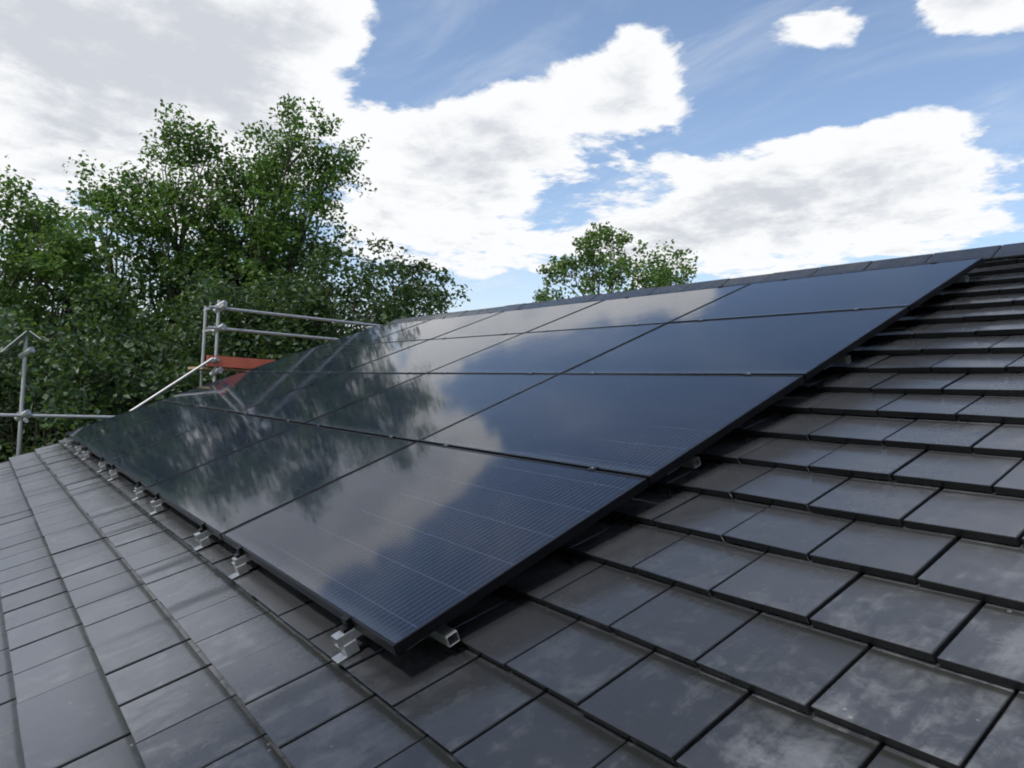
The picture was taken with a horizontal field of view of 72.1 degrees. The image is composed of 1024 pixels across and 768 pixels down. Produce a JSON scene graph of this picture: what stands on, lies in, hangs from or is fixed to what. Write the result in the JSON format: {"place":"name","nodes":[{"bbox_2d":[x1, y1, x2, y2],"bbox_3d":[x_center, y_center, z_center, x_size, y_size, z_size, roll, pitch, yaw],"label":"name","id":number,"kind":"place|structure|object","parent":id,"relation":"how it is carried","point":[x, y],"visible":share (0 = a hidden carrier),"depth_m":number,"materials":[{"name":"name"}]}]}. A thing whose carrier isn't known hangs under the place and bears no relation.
{"place":"outdoors","nodes":[
{"label":"outdoors","id":0,"kind":"place"},
{"bbox_2d":[0,0,1023,345],"label":"sky","id":1,"kind":"structure","parent":0,"point":[756,137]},
{"label":"ground","id":2,"kind":"structure","parent":0,"visible":0},
{"bbox_2d":[0,154,150,442],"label":"tree","id":3,"kind":"object","parent":2,"relation":"on","point":[39,210],"visible":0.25,"depth_m":18.75,"materials":[{"name":"green plant"}]},
{"bbox_2d":[0,150,177,369],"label":"tree","id":4,"kind":"object","parent":2,"relation":"on","point":[107,204],"visible":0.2,"depth_m":21.99,"materials":[{"name":"green plant"}]},
{"bbox_2d":[0,304,196,462],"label":"tree","id":5,"kind":"object","parent":2,"relation":"on","point":[12,334],"visible":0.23,"depth_m":13.46,"materials":[{"name":"green plant"}]},
{"bbox_2d":[0,220,208,436],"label":"tree","id":6,"kind":"object","parent":2,"relation":"on","point":[68,286],"visible":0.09,"depth_m":18.67,"materials":[{"name":"green plant"}]},
{"bbox_2d":[0,278,259,461],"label":"tree","id":7,"kind":"object","parent":2,"relation":"on","point":[146,350],"visible":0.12,"depth_m":15.31,"materials":[{"name":"green plant"}]},
{"bbox_2d":[43,99,256,370],"bbox_3d":[-11.822,-1.318,23.756,6.582,15.929,6.577,3,-1,-6],"label":"tree","id":8,"kind":"object","parent":2,"relation":"on","point":[167,197],"visible":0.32,"depth_m":22.70,"materials":[{"name":"green plant"}]},
{"bbox_2d":[46,266,329,424],"bbox_3d":[-7.624,1.853,17.716,7.279,9.732,8.016,4,-1,-38],"label":"dark tree","id":9,"kind":"object","parent":2,"relation":"on","point":[196,312],"visible":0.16,"depth_m":16.57,"materials":[{"name":"green plant"}]},
{"bbox_2d":[0,300,379,455],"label":"scaffold","id":10,"kind":"object","parent":2,"relation":"on","point":[215,361],"visible":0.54,"depth_m":10.83,"materials":[{"name":"metal"}]},
{"bbox_2d":[151,138,311,350],"bbox_3d":[-9.845,-0.650,23.984,6.530,14.856,6.419,4,-1,-38],"label":"tree limb","id":11,"kind":"object","parent":2,"relation":"on","point":[242,240],"visible":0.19,"depth_m":23.28,"materials":[{"name":"green plant"}]},
{"bbox_2d":[126,91,348,340],"bbox_3d":[-9.433,-1.849,24.367,7.074,17.296,7.060,4,-1,-38],"label":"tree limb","id":12,"kind":"object","parent":2,"relation":"on","point":[296,137],"visible":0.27,"depth_m":23.81,"materials":[{"name":"green plant"}]},
{"bbox_2d":[136,283,338,402],"bbox_3d":[-5.581,2.215,17.826,7.592,9.250,8.220,3,-1,0],"label":"tree","id":13,"kind":"object","parent":2,"relation":"on","point":[258,303],"visible":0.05,"depth_m":17.26,"materials":[{"name":"green plant"}]},
{"bbox_2d":[170,113,376,371],"bbox_3d":[-8.610,-1.494,24.614,6.520,16.686,5.592,4,-1,-38],"label":"tree limb","id":14,"kind":"object","parent":2,"relation":"on","point":[326,176],"visible":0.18,"depth_m":24.54,"materials":[{"name":"green plant"}]},
{"bbox_2d":[212,244,414,374],"bbox_3d":[-4.986,1.484,20.295,7.321,10.840,7.233,4,-1,-38],"label":"dark tree","id":15,"kind":"object","parent":2,"relation":"on","point":[326,307],"visible":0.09,"depth_m":19.10,"materials":[{"name":"green plant"}]},
{"bbox_2d":[163,233,470,387],"bbox_3d":[-4.743,1.325,20.988,9.773,11.208,9.712,4,-1,-38],"label":"dark tree","id":16,"kind":"object","parent":2,"relation":"on","point":[411,292],"visible":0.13,"depth_m":20.36,"materials":[{"name":"green plant"}]},
{"bbox_2d":[532,222,676,302],"bbox_3d":[3.832,0.840,23.675,8.291,13.096,7.964,3,-1,-8],"label":"tree","id":17,"kind":"object","parent":2,"relation":"on","point":[564,265],"visible":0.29,"depth_m":23.80,"materials":[{"name":"green plant"}]},
{"bbox_2d":[649,239,697,287],"bbox_3d":[5.800,1.069,25.927,4.493,12.963,4.484,4,-1,-38],"label":"tree","id":18,"kind":"object","parent":2,"relation":"on","point":[683,270],"visible":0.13,"depth_m":26.07,"materials":[{"name":"green plant"}]},
{"bbox_3d":[1.571,2.989,7.273,13.435,7.915,12.360,4,-1,-38],"label":"house","id":19,"kind":"object","parent":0,"visible":0},
{"bbox_2d":[0,257,1023,767],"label":"roof tiles","id":20,"kind":"object","parent":19,"relation":"on","point":[824,569],"visible":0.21,"depth_m":2.18,"materials":[{"name":"tile"}]},
{"bbox_2d":[63,257,983,663],"bbox_3d":[-1.355,-0.051,6.841,4.716,0.118,8.955,-25,16,-35],"label":"solar array","id":21,"kind":"object","parent":20,"relation":"on","point":[395,489],"visible":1,"depth_m":3.97,"materials":[{"name":"black glass"}]},
{"bbox_2d":[388,242,1023,323],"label":"ridge tiles","id":22,"kind":"object","parent":20,"relation":"on","point":[1006,251],"visible":0.53,"depth_m":6.29,"materials":[{"name":"concrete"}]}
]}

